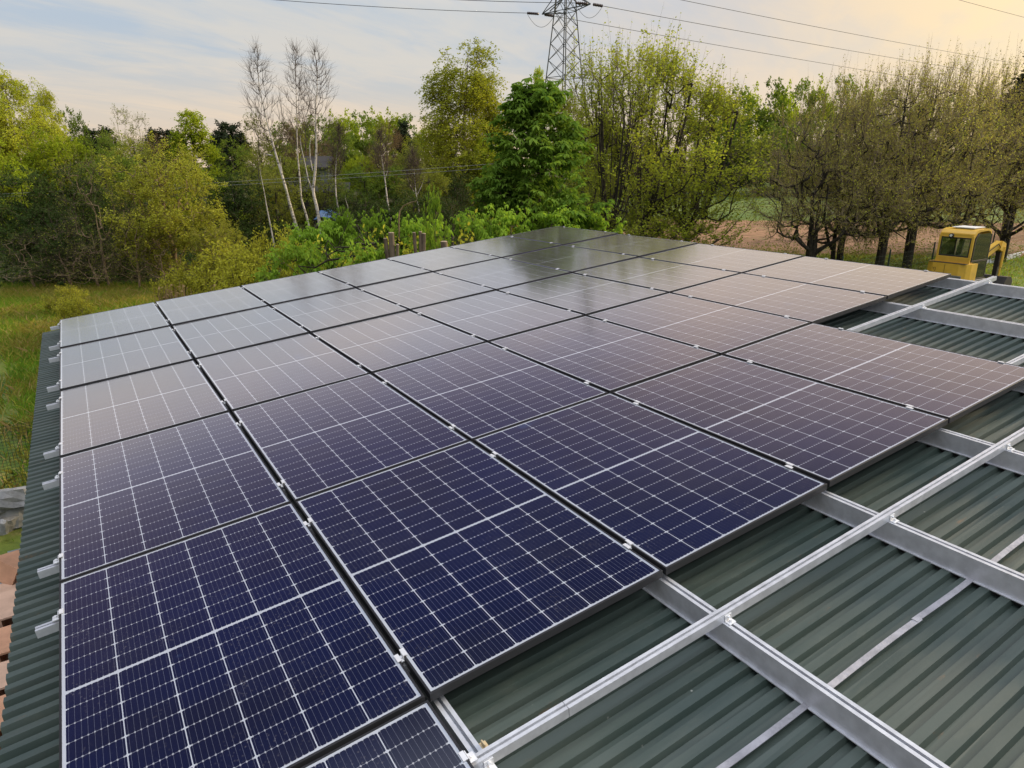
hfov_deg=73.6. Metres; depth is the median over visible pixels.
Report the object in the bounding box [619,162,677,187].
dense bush
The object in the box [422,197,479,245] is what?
dense bush
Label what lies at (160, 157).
twiggy tree
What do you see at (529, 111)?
chestnut tree
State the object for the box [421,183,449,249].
sprouting shrub
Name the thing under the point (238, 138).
pine tree
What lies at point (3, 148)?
birch tree
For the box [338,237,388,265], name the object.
sprouting shrub
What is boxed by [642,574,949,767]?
support beam
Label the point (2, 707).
clay block
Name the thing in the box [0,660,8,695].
clay block
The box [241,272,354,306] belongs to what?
solar panel
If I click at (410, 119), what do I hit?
distant tree
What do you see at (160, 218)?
hawthorn tree
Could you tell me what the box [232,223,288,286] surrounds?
upright shrub
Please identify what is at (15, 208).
dense bush
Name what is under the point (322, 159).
shed
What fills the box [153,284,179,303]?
reed tuft
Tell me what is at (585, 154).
distant tree
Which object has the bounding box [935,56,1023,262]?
lime tree
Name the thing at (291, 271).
upright shrub
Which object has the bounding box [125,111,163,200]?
slender tree
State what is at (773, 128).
distant tree
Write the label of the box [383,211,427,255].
sprouting shrub
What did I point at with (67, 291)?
upright shrub
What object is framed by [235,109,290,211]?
leafy tree
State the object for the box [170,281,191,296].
reed tuft
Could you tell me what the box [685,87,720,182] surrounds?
distant tree
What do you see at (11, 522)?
concrete rubble
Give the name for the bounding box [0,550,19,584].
clay block
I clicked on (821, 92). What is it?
distant tree
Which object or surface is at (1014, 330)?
support beam
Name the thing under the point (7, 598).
clay block
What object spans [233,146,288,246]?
leafy tree
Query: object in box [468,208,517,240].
sprouting shrub
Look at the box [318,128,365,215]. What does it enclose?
leafy tree
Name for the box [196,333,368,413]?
solar panel
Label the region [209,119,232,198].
pine tree
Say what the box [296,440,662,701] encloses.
solar panel
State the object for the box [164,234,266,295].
upright shrub
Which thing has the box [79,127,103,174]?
pine tree
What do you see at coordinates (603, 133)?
cherry tree
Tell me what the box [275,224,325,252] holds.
dense bush
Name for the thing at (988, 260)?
boundary fence
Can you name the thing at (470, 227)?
sprouting shrub
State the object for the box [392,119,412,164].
pine tree
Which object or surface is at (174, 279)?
upright shrub
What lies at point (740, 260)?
solar panel
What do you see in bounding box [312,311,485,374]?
solar panel
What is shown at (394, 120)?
distant tree
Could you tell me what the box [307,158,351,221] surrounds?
leafy tree
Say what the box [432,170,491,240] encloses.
dense bush
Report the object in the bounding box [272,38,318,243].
bare birch
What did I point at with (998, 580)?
support beam
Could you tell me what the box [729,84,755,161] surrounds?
distant tree
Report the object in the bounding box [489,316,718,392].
solar panel
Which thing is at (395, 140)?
twiggy tree
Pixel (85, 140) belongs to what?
leafy tree
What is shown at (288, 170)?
leafy tree
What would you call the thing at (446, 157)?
pine tree
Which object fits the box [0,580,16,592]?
clay block
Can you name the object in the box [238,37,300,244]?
bare birch
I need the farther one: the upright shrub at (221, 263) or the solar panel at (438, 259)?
the upright shrub at (221, 263)
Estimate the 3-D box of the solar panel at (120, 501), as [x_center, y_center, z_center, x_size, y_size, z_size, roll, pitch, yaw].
[-2.187,0.603,4.306,1.134,0.036,1.734,-17,24,-28]
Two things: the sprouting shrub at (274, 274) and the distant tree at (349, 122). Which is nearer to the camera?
the sprouting shrub at (274, 274)
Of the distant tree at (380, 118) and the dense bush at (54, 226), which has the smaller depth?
the dense bush at (54, 226)
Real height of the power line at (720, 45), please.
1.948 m
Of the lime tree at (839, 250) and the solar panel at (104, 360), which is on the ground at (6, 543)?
the lime tree at (839, 250)
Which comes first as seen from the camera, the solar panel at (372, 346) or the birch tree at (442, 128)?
the solar panel at (372, 346)
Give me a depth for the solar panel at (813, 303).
6.88 m
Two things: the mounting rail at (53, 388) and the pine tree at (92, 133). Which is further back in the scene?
the pine tree at (92, 133)
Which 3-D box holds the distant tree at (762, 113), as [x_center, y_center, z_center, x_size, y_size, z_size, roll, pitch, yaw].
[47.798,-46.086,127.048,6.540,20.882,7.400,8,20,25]
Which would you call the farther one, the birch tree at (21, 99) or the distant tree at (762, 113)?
the distant tree at (762, 113)
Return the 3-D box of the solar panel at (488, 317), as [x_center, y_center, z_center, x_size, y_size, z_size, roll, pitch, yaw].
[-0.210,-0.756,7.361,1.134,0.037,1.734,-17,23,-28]
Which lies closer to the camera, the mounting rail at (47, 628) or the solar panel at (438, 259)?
the mounting rail at (47, 628)
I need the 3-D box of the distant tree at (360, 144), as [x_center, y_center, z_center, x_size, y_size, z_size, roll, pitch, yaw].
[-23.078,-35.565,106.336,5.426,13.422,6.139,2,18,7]
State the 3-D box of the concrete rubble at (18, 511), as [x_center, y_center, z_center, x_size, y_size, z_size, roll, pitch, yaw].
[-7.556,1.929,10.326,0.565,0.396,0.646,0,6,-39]
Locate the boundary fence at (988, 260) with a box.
[842,231,1023,269]
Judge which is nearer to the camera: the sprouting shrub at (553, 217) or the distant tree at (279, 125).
the sprouting shrub at (553, 217)
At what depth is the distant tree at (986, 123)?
125.47 m
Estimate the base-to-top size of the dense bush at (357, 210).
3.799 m
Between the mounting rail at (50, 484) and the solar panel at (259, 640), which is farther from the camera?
the mounting rail at (50, 484)
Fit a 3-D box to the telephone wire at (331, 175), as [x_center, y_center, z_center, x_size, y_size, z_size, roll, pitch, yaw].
[-14.670,-9.828,33.078,29.027,1.636,0.014,2,18,6]
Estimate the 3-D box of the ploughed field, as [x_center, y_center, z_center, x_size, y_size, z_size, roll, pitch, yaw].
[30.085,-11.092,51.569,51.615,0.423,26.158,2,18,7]
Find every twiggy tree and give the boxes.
[137,130,199,227]
[272,109,342,181]
[363,116,408,200]
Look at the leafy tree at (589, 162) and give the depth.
57.21 m
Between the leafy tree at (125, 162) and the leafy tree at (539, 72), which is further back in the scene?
the leafy tree at (539, 72)
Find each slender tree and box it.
[93,103,144,181]
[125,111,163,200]
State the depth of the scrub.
38.62 m
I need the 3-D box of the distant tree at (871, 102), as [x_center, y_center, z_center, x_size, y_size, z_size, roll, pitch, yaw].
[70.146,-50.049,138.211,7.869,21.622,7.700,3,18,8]
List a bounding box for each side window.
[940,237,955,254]
[973,233,990,259]
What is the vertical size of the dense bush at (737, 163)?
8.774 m
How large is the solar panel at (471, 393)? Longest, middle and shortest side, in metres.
1.734 x 1.134 x 0.038 m
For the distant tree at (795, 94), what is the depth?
135.16 m
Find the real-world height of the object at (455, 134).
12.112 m
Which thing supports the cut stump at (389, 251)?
on the ground at (6, 543)
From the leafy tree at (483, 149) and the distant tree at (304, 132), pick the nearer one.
the leafy tree at (483, 149)
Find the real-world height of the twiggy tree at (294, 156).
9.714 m
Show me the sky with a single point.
(160, 59)
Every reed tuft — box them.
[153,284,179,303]
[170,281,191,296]
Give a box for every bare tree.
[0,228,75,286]
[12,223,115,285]
[52,142,137,284]
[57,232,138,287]
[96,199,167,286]
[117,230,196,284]
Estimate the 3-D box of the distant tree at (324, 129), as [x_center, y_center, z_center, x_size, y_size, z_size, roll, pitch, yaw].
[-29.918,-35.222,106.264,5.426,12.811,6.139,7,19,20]
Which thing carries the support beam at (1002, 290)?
on the shed at (926, 656)
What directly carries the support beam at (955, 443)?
on the shed at (926, 656)
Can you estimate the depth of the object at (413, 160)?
41.89 m
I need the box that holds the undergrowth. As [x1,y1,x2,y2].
[0,215,480,289]
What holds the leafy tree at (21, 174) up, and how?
on the ground at (6, 543)
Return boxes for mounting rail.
[35,276,996,637]
[37,270,927,578]
[42,258,827,489]
[43,253,786,458]
[46,244,713,409]
[47,253,624,391]
[48,234,629,362]
[49,231,605,350]
[50,226,564,329]
[394,354,1023,672]
[458,427,1023,767]
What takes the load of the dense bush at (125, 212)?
on the ground at (6, 543)
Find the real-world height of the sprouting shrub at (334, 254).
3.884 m
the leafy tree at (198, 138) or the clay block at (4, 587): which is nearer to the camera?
the clay block at (4, 587)
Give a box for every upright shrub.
[39,283,96,316]
[46,290,96,331]
[149,255,214,300]
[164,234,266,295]
[197,237,272,292]
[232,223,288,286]
[252,220,313,278]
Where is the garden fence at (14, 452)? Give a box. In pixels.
[0,421,32,487]
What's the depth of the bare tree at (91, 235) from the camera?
29.00 m
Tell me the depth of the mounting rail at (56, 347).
7.84 m
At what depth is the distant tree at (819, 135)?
119.56 m
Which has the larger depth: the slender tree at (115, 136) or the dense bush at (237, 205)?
the slender tree at (115, 136)
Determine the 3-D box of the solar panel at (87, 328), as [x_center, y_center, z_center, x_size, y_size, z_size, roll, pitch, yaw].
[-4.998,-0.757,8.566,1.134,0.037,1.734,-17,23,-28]
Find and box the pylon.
[527,0,602,174]
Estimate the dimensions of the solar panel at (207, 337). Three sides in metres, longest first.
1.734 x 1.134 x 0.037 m
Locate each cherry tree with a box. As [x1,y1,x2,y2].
[552,10,682,235]
[571,8,738,241]
[607,49,786,247]
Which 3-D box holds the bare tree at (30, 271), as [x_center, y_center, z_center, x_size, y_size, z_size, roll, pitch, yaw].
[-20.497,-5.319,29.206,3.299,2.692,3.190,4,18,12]
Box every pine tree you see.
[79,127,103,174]
[97,124,122,172]
[140,127,166,172]
[152,127,181,173]
[167,129,192,173]
[207,132,220,176]
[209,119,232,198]
[224,122,254,215]
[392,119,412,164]
[432,140,457,175]
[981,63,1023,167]
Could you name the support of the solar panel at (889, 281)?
attached to the mounting rail at (50, 484)
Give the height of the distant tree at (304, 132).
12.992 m
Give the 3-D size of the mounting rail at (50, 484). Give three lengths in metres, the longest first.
8.257 x 0.082 x 0.060 m
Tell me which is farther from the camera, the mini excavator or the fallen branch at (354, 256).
the mini excavator
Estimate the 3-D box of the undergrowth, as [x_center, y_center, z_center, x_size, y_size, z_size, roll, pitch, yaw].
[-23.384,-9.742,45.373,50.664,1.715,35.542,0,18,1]
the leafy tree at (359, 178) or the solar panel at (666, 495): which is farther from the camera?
the leafy tree at (359, 178)
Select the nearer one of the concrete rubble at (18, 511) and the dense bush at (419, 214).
the concrete rubble at (18, 511)
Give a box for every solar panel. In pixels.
[59,326,192,390]
[59,360,228,457]
[59,412,290,582]
[59,502,424,767]
[60,302,169,348]
[156,286,267,325]
[172,306,308,360]
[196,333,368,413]
[232,374,468,504]
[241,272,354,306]
[270,288,407,333]
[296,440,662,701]
[301,700,473,767]
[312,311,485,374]
[317,259,431,288]
[357,272,494,310]
[373,342,607,441]
[386,247,499,271]
[411,290,583,342]
[434,258,570,290]
[449,236,561,257]
[474,393,826,574]
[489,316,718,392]
[497,273,667,315]
[504,245,637,272]
[508,226,617,244]
[566,234,697,256]
[573,257,739,292]
[587,293,809,354]
[612,355,947,486]
[640,243,802,272]
[671,273,886,323]
[723,323,1023,422]
[745,256,950,298]
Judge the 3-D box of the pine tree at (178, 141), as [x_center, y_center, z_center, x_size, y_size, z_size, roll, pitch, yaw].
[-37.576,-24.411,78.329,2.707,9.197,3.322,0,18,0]
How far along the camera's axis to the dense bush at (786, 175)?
120.09 m
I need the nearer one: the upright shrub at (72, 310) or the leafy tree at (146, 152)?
the upright shrub at (72, 310)
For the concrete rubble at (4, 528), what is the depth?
9.75 m
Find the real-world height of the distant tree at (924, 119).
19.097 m
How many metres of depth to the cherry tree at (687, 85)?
25.73 m
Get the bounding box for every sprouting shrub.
[250,237,342,281]
[258,219,352,281]
[294,213,373,273]
[315,234,377,267]
[319,224,402,270]
[326,205,363,268]
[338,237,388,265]
[347,206,397,258]
[380,224,418,254]
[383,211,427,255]
[408,214,453,252]
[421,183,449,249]
[428,217,474,248]
[439,208,502,244]
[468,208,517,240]
[474,202,533,241]
[513,202,579,233]
[568,204,627,232]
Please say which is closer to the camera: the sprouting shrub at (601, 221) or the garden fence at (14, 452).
the garden fence at (14, 452)
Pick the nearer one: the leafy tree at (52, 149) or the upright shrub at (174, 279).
the upright shrub at (174, 279)
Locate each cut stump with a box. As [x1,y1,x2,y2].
[383,232,398,258]
[412,231,425,252]
[441,241,447,247]
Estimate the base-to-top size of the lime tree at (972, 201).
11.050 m
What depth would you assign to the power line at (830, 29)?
96.33 m
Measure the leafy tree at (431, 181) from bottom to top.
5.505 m
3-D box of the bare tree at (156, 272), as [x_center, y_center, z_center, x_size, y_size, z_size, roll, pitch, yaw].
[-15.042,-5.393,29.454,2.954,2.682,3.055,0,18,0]
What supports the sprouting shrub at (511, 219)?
on the ground at (6, 543)
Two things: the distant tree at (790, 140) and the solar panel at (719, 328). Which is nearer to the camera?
the solar panel at (719, 328)
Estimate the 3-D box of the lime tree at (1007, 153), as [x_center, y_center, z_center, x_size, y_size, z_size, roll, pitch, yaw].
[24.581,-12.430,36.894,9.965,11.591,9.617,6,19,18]
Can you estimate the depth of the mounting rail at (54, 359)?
7.36 m
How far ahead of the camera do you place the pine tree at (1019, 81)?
55.51 m
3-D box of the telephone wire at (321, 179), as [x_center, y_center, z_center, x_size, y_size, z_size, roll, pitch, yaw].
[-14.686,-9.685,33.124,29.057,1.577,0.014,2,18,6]
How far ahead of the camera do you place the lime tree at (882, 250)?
30.29 m
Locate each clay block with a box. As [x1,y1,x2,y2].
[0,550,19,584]
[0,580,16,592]
[0,589,16,627]
[0,625,11,661]
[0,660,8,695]
[0,694,5,749]
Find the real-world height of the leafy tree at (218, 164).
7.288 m
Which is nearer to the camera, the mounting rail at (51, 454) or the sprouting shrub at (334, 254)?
the mounting rail at (51, 454)
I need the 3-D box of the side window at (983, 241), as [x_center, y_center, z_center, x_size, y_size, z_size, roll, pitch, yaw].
[19.031,-5.570,27.731,1.260,1.040,0.012,-11,21,-31]
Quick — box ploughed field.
[618,220,1023,257]
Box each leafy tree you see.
[0,120,100,233]
[0,136,35,251]
[2,129,53,234]
[54,106,103,222]
[65,146,158,267]
[88,130,177,231]
[93,126,134,213]
[161,108,248,230]
[200,136,261,231]
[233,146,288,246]
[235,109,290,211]
[245,169,304,245]
[258,143,324,229]
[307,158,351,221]
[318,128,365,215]
[333,163,386,235]
[341,146,389,216]
[361,165,426,225]
[387,136,436,218]
[391,161,457,238]
[414,126,448,175]
[461,131,507,220]
[524,65,552,207]
[543,135,616,210]
[546,70,586,206]
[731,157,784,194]
[978,101,1023,237]
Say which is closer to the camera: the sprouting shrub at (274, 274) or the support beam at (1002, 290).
the support beam at (1002, 290)
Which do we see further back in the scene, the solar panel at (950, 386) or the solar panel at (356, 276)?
the solar panel at (356, 276)
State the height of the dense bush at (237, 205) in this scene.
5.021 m
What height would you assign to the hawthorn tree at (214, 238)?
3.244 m
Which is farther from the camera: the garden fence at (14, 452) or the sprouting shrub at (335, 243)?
the sprouting shrub at (335, 243)
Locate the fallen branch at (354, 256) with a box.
[298,200,407,267]
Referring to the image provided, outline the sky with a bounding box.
[0,0,1023,166]
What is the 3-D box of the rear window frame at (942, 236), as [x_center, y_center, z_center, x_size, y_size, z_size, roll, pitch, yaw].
[18.026,-5.579,27.867,0.040,0.765,1.138,-11,21,-31]
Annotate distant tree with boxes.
[266,121,302,181]
[285,118,317,181]
[299,113,336,174]
[323,109,349,179]
[333,108,363,177]
[344,109,377,187]
[360,105,392,183]
[377,106,403,183]
[390,113,426,174]
[416,121,438,170]
[571,122,596,182]
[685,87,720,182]
[699,121,738,185]
[713,85,739,192]
[719,123,762,188]
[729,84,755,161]
[737,81,768,188]
[743,120,788,186]
[753,76,788,186]
[765,123,811,187]
[767,79,802,156]
[785,77,818,191]
[796,72,837,191]
[796,120,832,191]
[823,72,859,173]
[842,78,880,154]
[868,84,905,148]
[898,91,938,160]
[933,94,967,157]
[958,99,998,160]
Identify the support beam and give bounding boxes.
[160,310,488,753]
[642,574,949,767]
[799,490,1023,606]
[859,301,1023,338]
[914,428,1023,476]
[926,278,1023,300]
[1009,384,1023,395]
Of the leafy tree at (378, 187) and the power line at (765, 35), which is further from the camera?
the power line at (765, 35)
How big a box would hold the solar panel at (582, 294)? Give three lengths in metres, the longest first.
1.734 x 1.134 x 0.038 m
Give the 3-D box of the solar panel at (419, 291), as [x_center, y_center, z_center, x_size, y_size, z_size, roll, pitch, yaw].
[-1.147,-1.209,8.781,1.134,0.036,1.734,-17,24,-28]
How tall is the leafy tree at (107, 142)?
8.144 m
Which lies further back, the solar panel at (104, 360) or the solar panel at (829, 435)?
the solar panel at (104, 360)
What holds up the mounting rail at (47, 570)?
on the support beam at (464, 738)
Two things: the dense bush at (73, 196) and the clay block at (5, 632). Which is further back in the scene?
the dense bush at (73, 196)
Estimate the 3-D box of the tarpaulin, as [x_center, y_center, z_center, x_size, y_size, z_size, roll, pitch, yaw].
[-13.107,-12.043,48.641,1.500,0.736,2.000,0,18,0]
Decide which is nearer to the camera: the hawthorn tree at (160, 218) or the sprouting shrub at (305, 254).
the sprouting shrub at (305, 254)
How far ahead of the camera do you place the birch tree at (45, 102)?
48.22 m
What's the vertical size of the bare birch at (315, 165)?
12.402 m
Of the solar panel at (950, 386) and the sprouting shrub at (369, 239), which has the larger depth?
the sprouting shrub at (369, 239)
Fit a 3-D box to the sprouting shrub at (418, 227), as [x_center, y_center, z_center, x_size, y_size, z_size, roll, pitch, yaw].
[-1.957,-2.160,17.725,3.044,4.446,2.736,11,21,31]
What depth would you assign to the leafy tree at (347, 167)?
56.77 m
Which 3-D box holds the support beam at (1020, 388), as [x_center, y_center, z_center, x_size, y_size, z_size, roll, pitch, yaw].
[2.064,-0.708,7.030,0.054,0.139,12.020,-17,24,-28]
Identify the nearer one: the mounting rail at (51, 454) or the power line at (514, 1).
the mounting rail at (51, 454)
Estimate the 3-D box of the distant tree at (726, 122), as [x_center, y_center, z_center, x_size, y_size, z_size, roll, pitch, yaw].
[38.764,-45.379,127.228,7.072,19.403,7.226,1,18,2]
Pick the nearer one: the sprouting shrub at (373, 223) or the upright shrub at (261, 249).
the sprouting shrub at (373, 223)
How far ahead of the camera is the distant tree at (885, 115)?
125.54 m
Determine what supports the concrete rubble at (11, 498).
on the concrete rubble at (18, 511)
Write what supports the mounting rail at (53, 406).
attached to the support beam at (464, 738)
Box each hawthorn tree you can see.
[90,131,230,277]
[187,214,247,283]
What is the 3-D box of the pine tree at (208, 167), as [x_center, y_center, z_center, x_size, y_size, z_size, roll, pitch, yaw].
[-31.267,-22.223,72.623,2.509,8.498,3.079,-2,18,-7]
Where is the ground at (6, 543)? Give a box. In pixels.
[0,167,1023,554]
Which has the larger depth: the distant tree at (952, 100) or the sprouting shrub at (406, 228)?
the distant tree at (952, 100)
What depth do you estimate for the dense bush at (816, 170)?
117.44 m
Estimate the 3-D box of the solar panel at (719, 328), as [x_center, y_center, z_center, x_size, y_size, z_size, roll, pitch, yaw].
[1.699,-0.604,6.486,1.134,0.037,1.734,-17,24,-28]
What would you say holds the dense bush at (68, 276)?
on the ground at (6, 543)
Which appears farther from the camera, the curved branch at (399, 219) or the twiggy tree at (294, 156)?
the twiggy tree at (294, 156)
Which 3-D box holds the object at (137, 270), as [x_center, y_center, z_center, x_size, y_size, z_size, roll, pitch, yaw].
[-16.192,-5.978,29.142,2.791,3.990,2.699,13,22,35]
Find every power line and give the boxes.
[280,0,516,12]
[468,0,565,2]
[555,16,1005,92]
[604,6,1009,76]
[683,0,1022,64]
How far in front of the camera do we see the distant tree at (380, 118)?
109.48 m
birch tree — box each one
[0,62,70,198]
[0,106,28,244]
[20,82,79,200]
[401,37,514,215]
[459,73,510,203]
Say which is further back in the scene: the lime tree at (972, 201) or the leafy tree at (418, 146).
the leafy tree at (418, 146)
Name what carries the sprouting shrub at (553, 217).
on the ground at (6, 543)
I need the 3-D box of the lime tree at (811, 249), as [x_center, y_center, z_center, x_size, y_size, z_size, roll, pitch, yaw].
[14.154,-9.290,30.576,8.028,9.429,7.955,6,19,19]
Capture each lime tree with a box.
[736,62,931,256]
[763,51,947,259]
[804,41,993,264]
[832,33,1023,268]
[883,36,1023,254]
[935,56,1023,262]
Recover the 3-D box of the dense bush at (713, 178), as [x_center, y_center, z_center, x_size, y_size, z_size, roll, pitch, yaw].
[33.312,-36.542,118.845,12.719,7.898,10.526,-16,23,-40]
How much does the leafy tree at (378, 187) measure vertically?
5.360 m
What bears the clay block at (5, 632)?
on the timber stack
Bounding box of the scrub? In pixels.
[623,207,1023,283]
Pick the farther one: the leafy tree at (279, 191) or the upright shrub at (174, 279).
the leafy tree at (279, 191)
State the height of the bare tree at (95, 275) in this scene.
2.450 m
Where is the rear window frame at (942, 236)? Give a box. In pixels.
[938,236,971,257]
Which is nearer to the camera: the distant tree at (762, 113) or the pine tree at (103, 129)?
the pine tree at (103, 129)
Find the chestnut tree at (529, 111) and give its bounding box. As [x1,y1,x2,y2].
[465,74,614,242]
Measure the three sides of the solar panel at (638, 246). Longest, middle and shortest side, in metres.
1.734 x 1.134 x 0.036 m
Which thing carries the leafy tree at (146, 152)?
on the ground at (6, 543)
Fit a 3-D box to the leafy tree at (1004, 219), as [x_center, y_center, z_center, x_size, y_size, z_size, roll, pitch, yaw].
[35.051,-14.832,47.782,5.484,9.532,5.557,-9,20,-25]
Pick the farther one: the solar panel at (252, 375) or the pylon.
the pylon
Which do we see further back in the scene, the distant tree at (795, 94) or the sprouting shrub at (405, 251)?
the distant tree at (795, 94)
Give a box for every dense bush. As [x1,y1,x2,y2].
[0,164,94,278]
[7,203,103,283]
[13,160,116,274]
[83,184,180,279]
[188,169,288,250]
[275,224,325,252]
[322,189,401,245]
[366,190,455,249]
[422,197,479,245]
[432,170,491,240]
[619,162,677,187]
[674,156,738,196]
[704,147,765,195]
[762,152,818,195]
[785,145,846,195]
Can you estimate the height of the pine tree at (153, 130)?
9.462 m
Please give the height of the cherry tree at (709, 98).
9.514 m
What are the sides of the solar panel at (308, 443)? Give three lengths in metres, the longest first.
1.734 x 1.134 x 0.037 m
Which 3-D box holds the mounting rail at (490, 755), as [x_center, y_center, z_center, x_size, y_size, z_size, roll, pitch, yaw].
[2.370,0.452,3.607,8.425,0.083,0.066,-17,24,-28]
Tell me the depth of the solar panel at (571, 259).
9.76 m
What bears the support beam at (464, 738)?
on the shed at (926, 656)
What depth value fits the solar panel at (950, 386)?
4.90 m
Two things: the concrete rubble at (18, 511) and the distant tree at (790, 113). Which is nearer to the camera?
the concrete rubble at (18, 511)
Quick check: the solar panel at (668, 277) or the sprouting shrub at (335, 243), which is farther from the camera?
the sprouting shrub at (335, 243)
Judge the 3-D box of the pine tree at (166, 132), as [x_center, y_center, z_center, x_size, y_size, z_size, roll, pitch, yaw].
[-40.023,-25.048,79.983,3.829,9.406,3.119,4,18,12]
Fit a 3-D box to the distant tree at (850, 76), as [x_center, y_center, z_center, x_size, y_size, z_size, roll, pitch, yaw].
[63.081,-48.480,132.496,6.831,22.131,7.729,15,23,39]
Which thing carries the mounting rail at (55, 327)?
attached to the support beam at (464, 738)
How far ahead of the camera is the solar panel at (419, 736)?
2.25 m
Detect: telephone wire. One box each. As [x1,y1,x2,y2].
[0,169,473,196]
[8,164,485,193]
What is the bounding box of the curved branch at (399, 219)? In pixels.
[398,199,416,240]
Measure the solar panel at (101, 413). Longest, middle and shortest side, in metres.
1.734 x 1.134 x 0.038 m
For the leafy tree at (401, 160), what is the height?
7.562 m
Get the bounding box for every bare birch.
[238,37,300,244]
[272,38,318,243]
[286,35,339,233]
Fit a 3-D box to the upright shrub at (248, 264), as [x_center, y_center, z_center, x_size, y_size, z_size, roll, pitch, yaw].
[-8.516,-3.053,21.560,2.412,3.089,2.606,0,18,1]
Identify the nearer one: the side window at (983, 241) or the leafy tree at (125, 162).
the side window at (983, 241)
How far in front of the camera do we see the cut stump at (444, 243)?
15.71 m
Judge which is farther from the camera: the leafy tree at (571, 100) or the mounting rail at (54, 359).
the leafy tree at (571, 100)
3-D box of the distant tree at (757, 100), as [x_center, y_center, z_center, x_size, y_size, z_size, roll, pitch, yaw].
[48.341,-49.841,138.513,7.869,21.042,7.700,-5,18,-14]
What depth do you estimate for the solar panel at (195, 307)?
8.99 m
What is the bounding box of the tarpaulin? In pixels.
[313,210,337,219]
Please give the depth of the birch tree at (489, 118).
53.42 m
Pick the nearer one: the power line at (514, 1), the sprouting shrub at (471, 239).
the sprouting shrub at (471, 239)
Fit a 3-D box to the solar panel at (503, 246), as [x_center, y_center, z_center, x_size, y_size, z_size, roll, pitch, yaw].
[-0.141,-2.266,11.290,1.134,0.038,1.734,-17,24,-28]
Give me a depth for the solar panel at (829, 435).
4.32 m
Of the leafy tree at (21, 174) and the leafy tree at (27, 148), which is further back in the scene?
the leafy tree at (27, 148)
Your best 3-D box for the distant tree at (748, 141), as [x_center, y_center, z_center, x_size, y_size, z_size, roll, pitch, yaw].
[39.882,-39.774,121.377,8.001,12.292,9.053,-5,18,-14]
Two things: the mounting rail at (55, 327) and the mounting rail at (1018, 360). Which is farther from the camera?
the mounting rail at (55, 327)
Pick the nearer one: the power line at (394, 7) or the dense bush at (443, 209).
the dense bush at (443, 209)
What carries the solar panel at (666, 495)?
attached to the mounting rail at (47, 628)
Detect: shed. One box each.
[0,286,1023,767]
[279,156,350,233]
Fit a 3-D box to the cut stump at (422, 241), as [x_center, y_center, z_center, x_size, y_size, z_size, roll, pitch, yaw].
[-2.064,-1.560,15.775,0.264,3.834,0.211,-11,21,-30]
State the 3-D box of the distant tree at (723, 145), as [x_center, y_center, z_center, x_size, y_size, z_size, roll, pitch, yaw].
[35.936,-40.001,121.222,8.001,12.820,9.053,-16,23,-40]
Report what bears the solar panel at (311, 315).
attached to the mounting rail at (54, 359)
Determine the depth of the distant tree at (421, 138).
109.28 m
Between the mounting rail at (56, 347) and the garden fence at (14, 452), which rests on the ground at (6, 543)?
the garden fence at (14, 452)
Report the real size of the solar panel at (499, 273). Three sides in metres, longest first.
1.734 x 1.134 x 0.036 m
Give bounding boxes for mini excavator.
[927,225,1011,284]
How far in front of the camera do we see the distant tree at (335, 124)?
109.42 m
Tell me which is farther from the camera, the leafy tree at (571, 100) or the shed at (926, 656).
the leafy tree at (571, 100)
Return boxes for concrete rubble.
[0,486,25,509]
[0,506,23,528]
[0,516,18,531]
[0,519,8,535]

